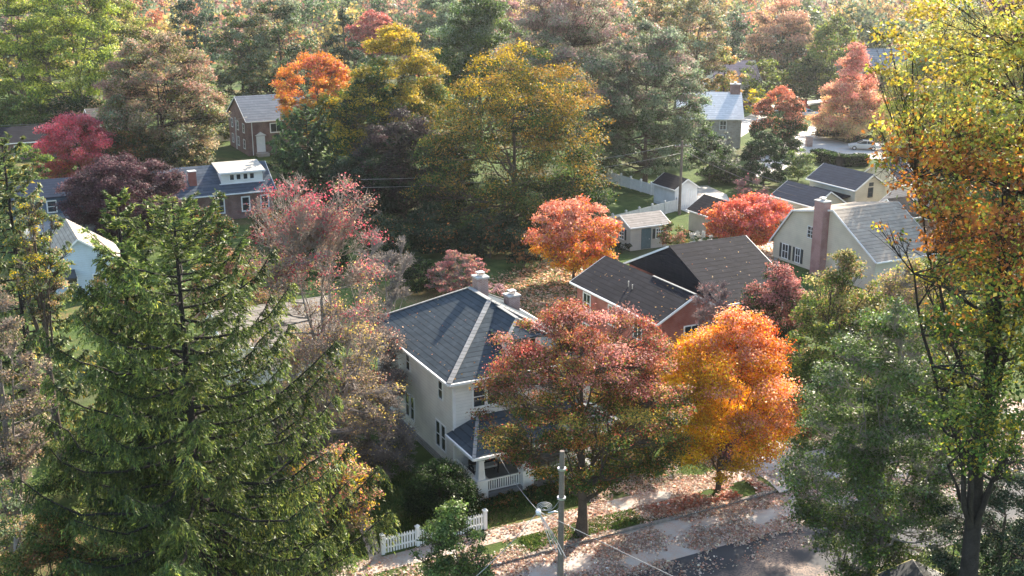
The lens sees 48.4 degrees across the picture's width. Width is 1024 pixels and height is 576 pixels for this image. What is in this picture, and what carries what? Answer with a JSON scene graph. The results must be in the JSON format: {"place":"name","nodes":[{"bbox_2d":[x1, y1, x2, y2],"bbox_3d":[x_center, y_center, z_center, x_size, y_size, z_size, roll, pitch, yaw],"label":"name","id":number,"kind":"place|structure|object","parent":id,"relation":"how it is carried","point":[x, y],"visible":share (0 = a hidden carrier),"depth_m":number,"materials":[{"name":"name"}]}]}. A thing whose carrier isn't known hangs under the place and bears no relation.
{"place":"outdoors","nodes":[
{"label":"outdoors","id":0,"kind":"place"},
{"bbox_2d":[226,94,311,156],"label":"brick house","id":1,"kind":"structure","parent":0,"point":[253,132],"depth_m":171.41,"materials":[{"name":"brown brick"}]},
{"bbox_2d":[0,0,1023,575],"bbox_3d":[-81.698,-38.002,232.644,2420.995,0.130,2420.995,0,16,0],"label":"ground","id":2,"kind":"structure","parent":0,"point":[628,200],"depth_m":102.50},
{"bbox_2d":[0,478,41,574],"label":"undergrowth","id":3,"kind":"object","parent":2,"relation":"on","point":[11,531],"visible":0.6,"depth_m":51.86,"materials":[{"name":"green plant"}]},
{"bbox_2d":[0,142,54,178],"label":"green tree","id":4,"kind":"object","parent":2,"relation":"on","point":[45,158],"visible":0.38,"depth_m":133.12,"materials":[{"name":"green plant"}]},
{"bbox_2d":[0,283,63,551],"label":"twiggy tree","id":5,"kind":"object","parent":2,"relation":"on","point":[12,457],"visible":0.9,"depth_m":55.64,"materials":[{"name":"brown plant"}]},
{"bbox_2d":[0,124,65,159],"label":"brick house","id":6,"kind":"structure","parent":2,"relation":"on","point":[18,132],"depth_m":168.28,"materials":[{"name":"grey brick"}]},
{"bbox_2d":[0,92,71,126],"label":"understory bush","id":7,"kind":"object","parent":2,"relation":"on","point":[10,115],"visible":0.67,"depth_m":175.42,"materials":[{"name":"green plant"}]},
{"bbox_2d":[1,194,74,461],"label":"yellowing tree","id":8,"kind":"object","parent":2,"relation":"on","point":[43,311],"visible":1,"depth_m":62.04,"materials":[{"name":"green plant"}]},
{"bbox_2d":[0,0,82,111],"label":"yellow green tree","id":9,"kind":"object","parent":2,"relation":"on","point":[17,9],"visible":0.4,"depth_m":191.08,"materials":[{"name":"green plant"}]},
{"bbox_2d":[0,132,107,458],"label":"deciduous tree","id":10,"kind":"object","parent":2,"relation":"on","point":[71,392],"visible":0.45,"depth_m":68.55,"materials":[{"name":"green plant"}]},
{"bbox_2d":[0,507,116,575],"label":"undergrowth","id":11,"kind":"object","parent":2,"relation":"on","point":[18,563],"visible":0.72,"depth_m":49.40,"materials":[{"name":"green plant"}]},
{"bbox_2d":[8,176,118,252],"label":"blue house","id":12,"kind":"structure","parent":2,"relation":"on","point":[49,191],"depth_m":120.03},
{"bbox_2d":[3,0,125,113],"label":"yellow green tree","id":13,"kind":"object","parent":2,"relation":"on","point":[38,53],"visible":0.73,"depth_m":182.22,"materials":[{"name":"green plant"}]},
{"bbox_2d":[33,91,107,140],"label":"understory bush","id":14,"kind":"object","parent":2,"relation":"on","point":[80,104],"visible":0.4,"depth_m":179.81,"materials":[{"name":"green plant"}]},
{"bbox_2d":[27,111,121,178],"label":"tree","id":15,"kind":"object","parent":2,"relation":"on","point":[95,140],"visible":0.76,"depth_m":148.42,"materials":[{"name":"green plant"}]},
{"bbox_2d":[41,219,119,296],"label":"gabled house","id":16,"kind":"structure","parent":2,"relation":"on","point":[81,257],"depth_m":100.91,"materials":[{"name":"white"}]},
{"bbox_2d":[23,408,149,500],"bbox_3d":[-23.215,9.300,63.290,6.492,5.270,7.326,5,17,17],"label":"shrub","id":17,"kind":"object","parent":2,"relation":"on","point":[52,482],"visible":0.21,"depth_m":61.76,"materials":[{"name":"green plant"}]},
{"bbox_2d":[78,0,162,83],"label":"pale yellow tree","id":18,"kind":"object","parent":2,"relation":"on","point":[132,29],"visible":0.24,"depth_m":213.38,"materials":[{"name":"green plant"}]},
{"bbox_2d":[52,150,190,242],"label":"purple tree","id":19,"kind":"object","parent":2,"relation":"on","point":[108,174],"visible":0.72,"depth_m":115.80,"materials":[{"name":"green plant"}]},
{"bbox_2d":[94,129,168,164],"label":"understory bush","id":20,"kind":"object","parent":2,"relation":"on","point":[120,140],"visible":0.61,"depth_m":151.06,"materials":[{"name":"green plant"}]},
{"bbox_2d":[83,186,190,575],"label":"spruce tree","id":21,"kind":"object","parent":2,"relation":"on","point":[114,203],"visible":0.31,"depth_m":50.76,"materials":[{"name":"green plant"}]},
{"bbox_2d":[91,28,231,165],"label":"brown oak","id":22,"kind":"object","parent":2,"relation":"on","point":[130,96],"visible":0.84,"depth_m":155.71,"materials":[{"name":"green plant"}]},
{"bbox_2d":[157,137,212,167],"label":"understory bush","id":23,"kind":"object","parent":2,"relation":"on","point":[201,156],"visible":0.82,"depth_m":153.23,"materials":[{"name":"green plant"}]},
{"bbox_2d":[165,0,224,63],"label":"dark tree","id":24,"kind":"object","parent":2,"relation":"on","point":[195,21],"visible":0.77,"depth_m":233.08,"materials":[{"name":"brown plant"}]},
{"bbox_2d":[163,205,238,253],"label":"understory bush","id":25,"kind":"object","parent":2,"relation":"on","point":[215,235],"visible":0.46,"depth_m":111.77,"materials":[{"name":"green plant"}]},
{"bbox_2d":[7,188,401,575],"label":"spruce tree","id":26,"kind":"object","parent":2,"relation":"on","point":[196,477],"visible":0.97,"depth_m":49.01,"materials":[{"name":"green plant"}]},
{"bbox_2d":[141,159,276,218],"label":"bungalow","id":27,"kind":"object","parent":2,"relation":"on","point":[237,182],"visible":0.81,"depth_m":130.08,"materials":[{"name":"brick"}]},
{"bbox_2d":[184,245,279,331],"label":"brown twiggy tree","id":28,"kind":"object","parent":2,"relation":"on","point":[228,267],"visible":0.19,"depth_m":88.70,"materials":[{"name":"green plant"}]},
{"bbox_2d":[206,5,274,103],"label":"mottled tree","id":29,"kind":"object","parent":2,"relation":"on","point":[242,73],"visible":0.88,"depth_m":210.16,"materials":[{"name":"green plant"}]},
{"bbox_2d":[206,295,343,388],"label":"white cottage","id":30,"kind":"structure","parent":2,"relation":"on","point":[259,311],"depth_m":81.40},
{"bbox_2d":[238,0,318,94],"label":"mottled tree","id":31,"kind":"object","parent":2,"relation":"on","point":[286,8],"visible":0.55,"depth_m":215.68,"materials":[{"name":"green plant"}]},
{"bbox_2d":[270,104,344,202],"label":"pine tree","id":32,"kind":"object","parent":2,"relation":"on","point":[300,160],"visible":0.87,"depth_m":139.85,"materials":[{"name":"green plant"}]},
{"bbox_2d":[270,50,353,159],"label":"orange maple","id":33,"kind":"object","parent":2,"relation":"on","point":[286,93],"visible":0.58,"depth_m":161.86,"materials":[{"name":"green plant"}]},
{"bbox_2d":[237,171,406,485],"bbox_3d":[-10.624,2.520,63.349,9.577,18.262,9.071,0,16,0],"label":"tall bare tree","id":34,"kind":"object","parent":2,"relation":"on","point":[315,234],"visible":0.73,"depth_m":62.19,"materials":[{"name":"brown plant"}]},
{"bbox_2d":[281,440,385,535],"bbox_3d":[-9.241,10.591,59.023,5.367,5.204,5.321,0,16,0],"label":"dogwood","id":35,"kind":"object","parent":2,"relation":"on","point":[339,451],"visible":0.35,"depth_m":58.54,"materials":[{"name":"orange plant"}]},
{"bbox_2d":[321,7,368,88],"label":"dark conifer","id":36,"kind":"object","parent":2,"relation":"on","point":[344,52],"visible":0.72,"depth_m":207.11,"materials":[{"name":"green plant"}]},
{"bbox_2d":[325,144,411,223],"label":"shade tree","id":37,"kind":"object","parent":2,"relation":"on","point":[383,200],"visible":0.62,"depth_m":124.24,"materials":[{"name":"green plant"}]},
{"bbox_2d":[326,65,411,195],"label":"green maple","id":38,"kind":"object","parent":2,"relation":"on","point":[342,138],"visible":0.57,"depth_m":132.46,"materials":[{"name":"green plant"}]},
{"bbox_2d":[344,9,398,82],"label":"red tree","id":39,"kind":"object","parent":2,"relation":"on","point":[372,20],"visible":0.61,"depth_m":247.12,"materials":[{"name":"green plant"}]},
{"bbox_2d":[332,304,411,438],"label":"bare tree","id":40,"kind":"object","parent":2,"relation":"on","point":[391,374],"visible":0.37,"depth_m":69.66,"materials":[{"name":"brown plant"}]},
{"bbox_2d":[346,390,419,482],"bbox_3d":[-7.492,8.662,64.965,4.414,5.531,5.105,0,16,0],"label":"bare shrub","id":41,"kind":"object","parent":2,"relation":"on","point":[383,453],"visible":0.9,"depth_m":64.76,"materials":[{"name":"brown plant"}]},
{"bbox_2d":[354,226,416,313],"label":"bare tree","id":42,"kind":"object","parent":2,"relation":"on","point":[393,257],"visible":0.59,"depth_m":76.33,"materials":[{"name":"brown plant"}]},
{"bbox_2d":[353,212,419,262],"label":"hedge tree","id":43,"kind":"object","parent":2,"relation":"on","point":[392,224],"visible":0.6,"depth_m":110.67,"materials":[{"name":"green plant"}]},
{"bbox_2d":[334,20,459,158],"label":"gold maple","id":44,"kind":"object","parent":2,"relation":"on","point":[414,100],"visible":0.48,"depth_m":138.23,"materials":[{"name":"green plant"}]},
{"bbox_2d":[347,104,463,221],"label":"dark tree","id":45,"kind":"object","parent":2,"relation":"on","point":[392,137],"visible":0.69,"depth_m":125.04,"materials":[{"name":"purple plant"}]},
{"bbox_2d":[393,256,440,292],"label":"round bush","id":46,"kind":"object","parent":2,"relation":"on","point":[420,264],"visible":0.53,"depth_m":101.52,"materials":[{"name":"green plant"}]},
{"bbox_2d":[399,0,465,77],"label":"green tree","id":47,"kind":"object","parent":2,"relation":"on","point":[443,6],"visible":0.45,"depth_m":252.61,"materials":[{"name":"green plant"}]},
{"bbox_2d":[379,508,487,554],"bbox_3d":[-3.987,12.539,58.868,6.000,1.240,0.240,-8,18,-26],"label":"picket fence","id":48,"kind":"object","parent":2,"relation":"on","point":[418,532],"visible":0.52,"depth_m":58.29,"materials":[{"name":"paint"}]},
{"bbox_2d":[396,456,481,522],"bbox_3d":[-3.914,10.847,61.092,4.664,3.534,4.741,0,16,0],"label":"round bush","id":49,"kind":"object","parent":2,"relation":"on","point":[451,479],"visible":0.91,"depth_m":60.35,"materials":[{"name":"green plant"}]},
{"bbox_2d":[402,198,475,255],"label":"hedge tree","id":50,"kind":"object","parent":2,"relation":"on","point":[434,232],"visible":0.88,"depth_m":114.09,"materials":[{"name":"green plant"}]},
{"bbox_2d":[409,496,495,575],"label":"tree","id":51,"kind":"object","parent":2,"relation":"on","point":[447,528],"visible":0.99,"depth_m":48.16,"materials":[{"name":"green plant"}]},
{"bbox_2d":[422,249,490,294],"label":"japanese maple","id":52,"kind":"object","parent":2,"relation":"on","point":[466,260],"visible":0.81,"depth_m":99.27,"materials":[{"name":"red plant"}]},
{"bbox_2d":[423,0,528,144],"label":"green tree","id":53,"kind":"object","parent":2,"relation":"on","point":[478,26],"visible":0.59,"depth_m":160.46,"materials":[{"name":"green plant"}]},
{"bbox_2d":[443,208,526,259],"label":"hedge tree","id":54,"kind":"object","parent":2,"relation":"on","point":[502,238],"visible":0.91,"depth_m":112.69,"materials":[{"name":"green plant"}]},
{"bbox_2d":[369,270,620,500],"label":"white house","id":55,"kind":"structure","parent":2,"relation":"on","point":[439,401],"depth_m":67.54,"materials":[{"name":"white paint"}]},
{"bbox_2d":[396,37,619,238],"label":"maple","id":56,"kind":"object","parent":2,"relation":"on","point":[555,130],"visible":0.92,"depth_m":117.38,"materials":[{"name":"yellow plant"}]},
{"bbox_2d":[0,0,1023,82],"bbox_3d":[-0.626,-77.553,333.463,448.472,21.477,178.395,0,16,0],"label":"woods","id":57,"kind":"object","parent":2,"relation":"on","point":[867,15],"visible":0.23,"depth_m":291.49,"materials":[{"name":"green plant"}]},
{"bbox_2d":[503,229,543,267],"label":"hedge tree","id":58,"kind":"object","parent":2,"relation":"on","point":[526,257],"visible":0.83,"depth_m":108.86,"materials":[{"name":"green plant"}]},
{"bbox_2d":[548,450,565,575],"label":"utility pole","id":59,"kind":"object","parent":2,"relation":"on","point":[561,469],"visible":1,"depth_m":46.63,"materials":[{"name":"grey wood"}]},
{"bbox_2d":[488,0,657,158],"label":"silver tree","id":60,"kind":"object","parent":2,"relation":"on","point":[577,32],"visible":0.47,"depth_m":145.32,"materials":[{"name":"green plant"}]},
{"bbox_2d":[521,193,624,278],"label":"orange maple","id":61,"kind":"object","parent":2,"relation":"on","point":[573,223],"visible":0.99,"depth_m":103.12,"materials":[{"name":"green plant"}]},
{"bbox_2d":[466,295,699,536],"bbox_3d":[3.638,6.800,58.180,12.015,13.014,10.741,0,16,0],"label":"red maple","id":62,"kind":"object","parent":2,"relation":"on","point":[600,364],"visible":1,"depth_m":56.08,"materials":[{"name":"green plant"}]},
{"bbox_2d":[162,374,1023,574],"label":"grass","id":63,"kind":"structure","parent":2,"relation":"on","point":[593,531],"depth_m":61.36,"materials":[{"name":"green plant"}]},
{"bbox_2d":[488,240,780,325],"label":"fallen leaves","id":64,"kind":"object","parent":2,"relation":"on","point":[550,288],"visible":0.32,"depth_m":104.29,"materials":[{"name":"brown plant"}]},
{"bbox_2d":[612,210,669,250],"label":"garden shed","id":65,"kind":"structure","parent":2,"relation":"on","point":[641,230],"depth_m":116.84,"materials":[{"name":"beige"}]},
{"bbox_2d":[584,20,714,182],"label":"silver tree","id":66,"kind":"object","parent":2,"relation":"on","point":[660,73],"visible":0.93,"depth_m":142.24,"materials":[{"name":"green plant"}]},
{"bbox_2d":[628,0,698,109],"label":"olive tree","id":67,"kind":"object","parent":2,"relation":"on","point":[651,10],"visible":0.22,"depth_m":215.77,"materials":[{"name":"green plant"}]},
{"bbox_2d":[307,393,1023,575],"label":"fallen leaves","id":68,"kind":"object","parent":2,"relation":"on","point":[516,565],"visible":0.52,"depth_m":60.14,"materials":[{"name":"brown plant"}]},
{"bbox_2d":[651,172,700,208],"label":"white garage","id":69,"kind":"structure","parent":2,"relation":"on","point":[666,186],"depth_m":135.82,"materials":[{"name":"white paint"}]},
{"bbox_2d":[569,235,789,385],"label":"brick house","id":70,"kind":"structure","parent":2,"relation":"on","point":[671,267],"depth_m":84.38,"materials":[{"name":"grey"}]},
{"bbox_2d":[662,0,733,91],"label":"olive tree","id":71,"kind":"object","parent":2,"relation":"on","point":[711,47],"visible":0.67,"depth_m":198.31,"materials":[{"name":"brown plant"}]},
{"bbox_2d":[644,479,766,517],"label":"fallen leaves","id":72,"kind":"object","parent":2,"relation":"on","point":[670,506],"visible":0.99,"depth_m":62.83,"materials":[{"name":"brown plant"}]},
{"bbox_2d":[673,82,743,147],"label":"stone house","id":73,"kind":"structure","parent":2,"relation":"on","point":[726,113],"depth_m":177.00,"materials":[{"name":"grey stone"}]},
{"bbox_2d":[689,280,733,330],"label":"bare bush","id":74,"kind":"object","parent":2,"relation":"on","point":[701,313],"visible":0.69,"depth_m":73.36,"materials":[{"name":"pink plant"}]},
{"bbox_2d":[683,132,742,183],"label":"dark shrub","id":75,"kind":"object","parent":2,"relation":"on","point":[715,145],"visible":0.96,"depth_m":148.80,"materials":[{"name":"green plant"}]},
{"bbox_2d":[686,194,741,237],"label":"tan garage","id":76,"kind":"structure","parent":2,"relation":"on","point":[696,220],"depth_m":123.72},
{"bbox_2d":[701,46,745,92],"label":"rusty tree","id":77,"kind":"object","parent":2,"relation":"on","point":[725,80],"visible":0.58,"depth_m":201.30,"materials":[{"name":"orange plant"}]},
{"bbox_2d":[650,301,805,490],"bbox_3d":[11.716,6.179,63.263,9.162,11.262,9.429,0,16,0],"label":"orange maple","id":78,"kind":"object","parent":2,"relation":"on","point":[718,395],"visible":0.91,"depth_m":61.03,"materials":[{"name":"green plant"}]},
{"bbox_2d":[710,11,753,59],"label":"green tree","id":79,"kind":"object","parent":2,"relation":"on","point":[738,38],"visible":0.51,"depth_m":232.69,"materials":[{"name":"green plant"}]},
{"bbox_2d":[698,190,793,247],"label":"orange maple","id":80,"kind":"object","parent":2,"relation":"on","point":[755,225],"visible":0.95,"depth_m":115.34,"materials":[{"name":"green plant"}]},
{"bbox_2d":[739,56,786,99],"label":"yellow green tree","id":81,"kind":"object","parent":2,"relation":"on","point":[775,75],"visible":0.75,"depth_m":222.76,"materials":[{"name":"green plant"}]},
{"bbox_2d":[739,129,792,186],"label":"dark round tree","id":82,"kind":"object","parent":2,"relation":"on","point":[752,152],"visible":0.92,"depth_m":146.48,"materials":[{"name":"green plant"}]},
{"bbox_2d":[730,260,811,377],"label":"dogwood","id":83,"kind":"object","parent":2,"relation":"on","point":[783,285],"visible":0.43,"depth_m":77.85,"materials":[{"name":"red plant"}]},
{"bbox_2d":[747,84,808,152],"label":"round tree","id":84,"kind":"object","parent":2,"relation":"on","point":[791,123],"visible":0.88,"depth_m":170.57,"materials":[{"name":"red plant"}]},
{"bbox_2d":[738,0,821,84],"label":"pink tan tree","id":85,"kind":"object","parent":2,"relation":"on","point":[783,21],"visible":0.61,"depth_m":250.50,"materials":[{"name":"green plant"}]},
{"bbox_2d":[785,147,816,180],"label":"light shrub","id":86,"kind":"object","parent":2,"relation":"on","point":[795,167],"visible":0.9,"depth_m":150.34,"materials":[{"name":"green plant"}]},
{"bbox_2d":[774,53,838,106],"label":"understory bush","id":87,"kind":"object","parent":2,"relation":"on","point":[807,73],"visible":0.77,"depth_m":221.34,"materials":[{"name":"green plant"}]},
{"bbox_2d":[770,180,846,221],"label":"cream garage","id":88,"kind":"structure","parent":2,"relation":"on","point":[802,198],"depth_m":126.59,"materials":[{"name":"grey"}]},
{"bbox_2d":[805,13,860,100],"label":"green tree","id":89,"kind":"object","parent":2,"relation":"on","point":[829,30],"visible":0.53,"depth_m":225.93,"materials":[{"name":"green plant"}]},
{"bbox_2d":[779,248,893,437],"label":"olive tree","id":90,"kind":"object","parent":2,"relation":"on","point":[841,295],"visible":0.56,"depth_m":68.39,"materials":[{"name":"green plant"}]},
{"bbox_2d":[805,163,888,202],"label":"cream cottage","id":91,"kind":"structure","parent":2,"relation":"on","point":[847,185],"depth_m":128.29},
{"bbox_2d":[804,41,894,141],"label":"coral maple","id":92,"kind":"object","parent":2,"relation":"on","point":[863,102],"visible":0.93,"depth_m":181.89,"materials":[{"name":"orange plant"}]},
{"bbox_2d":[769,197,935,290],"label":"gambrel house","id":93,"kind":"structure","parent":2,"relation":"on","point":[809,238],"depth_m":106.01,"materials":[{"name":"beige"}]},
{"bbox_2d":[770,294,987,575],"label":"green pear tree","id":94,"kind":"object","parent":2,"relation":"on","point":[867,467],"visible":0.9,"depth_m":51.30,"materials":[{"name":"green plant"}]},
{"bbox_2d":[875,559,941,575],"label":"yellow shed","id":95,"kind":"structure","parent":2,"relation":"on","point":[910,567],"depth_m":51.40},
{"bbox_2d":[854,250,969,408],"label":"sparse tree","id":96,"kind":"object","parent":2,"relation":"on","point":[896,283],"visible":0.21,"depth_m":72.55,"materials":[{"name":"green plant"}]},
{"bbox_2d":[880,189,957,244],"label":"brick cottage","id":97,"kind":"structure","parent":2,"relation":"on","point":[901,197],"depth_m":118.73,"materials":[{"name":"grey"}]},
{"bbox_2d":[850,0,1023,575],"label":"oak tree","id":98,"kind":"object","parent":2,"relation":"on","point":[1001,251],"visible":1,"depth_m":38.61,"materials":[{"name":"yellow plant"}]},
{"bbox_2d":[874,2,1023,193],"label":"yellow tree","id":99,"kind":"object","parent":2,"relation":"on","point":[964,25],"visible":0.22,"depth_m":115.03,"materials":[{"name":"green plant"}]},
{"bbox_2d":[923,513,981,575],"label":"pale shrub","id":100,"kind":"object","parent":2,"relation":"on","point":[939,547],"visible":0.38,"depth_m":50.30,"materials":[{"name":"green plant"}]},
{"bbox_2d":[902,216,1012,380],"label":"yellow green tree","id":101,"kind":"object","parent":2,"relation":"on","point":[977,301],"visible":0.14,"depth_m":78.68,"materials":[{"name":"green plant"}]},
{"bbox_2d":[924,443,1023,575],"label":"holly bush","id":102,"kind":"object","parent":2,"relation":"on","point":[1000,498],"visible":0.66,"depth_m":47.55,"materials":[{"name":"green plant"}]},
{"bbox_2d":[313,469,758,575],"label":"sidewalk","id":103,"kind":"structure","parent":0,"point":[405,558],"depth_m":60.13,"materials":[{"name":"concrete"}]},
{"bbox_2d":[750,125,891,176],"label":"side street","id":104,"kind":"structure","parent":0,"point":[837,146],"depth_m":177.94,"materials":[{"name":"grey asphalt"}]},
{"bbox_2d":[622,465,1023,575],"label":"road","id":105,"kind":"structure","parent":0,"point":[799,560],"depth_m":57.72,"materials":[{"name":"grey asphalt"}]},
{"bbox_2d":[447,426,1023,575],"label":"kerb","id":106,"kind":"structure","parent":105,"relation":"on","point":[643,525],"depth_m":60.54,"materials":[{"name":"concrete"}]},
{"bbox_2d":[493,431,1023,575],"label":"gutter","id":107,"kind":"object","parent":105,"relation":"on","point":[674,527],"visible":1,"depth_m":59.07,"materials":[{"name":"concrete"}]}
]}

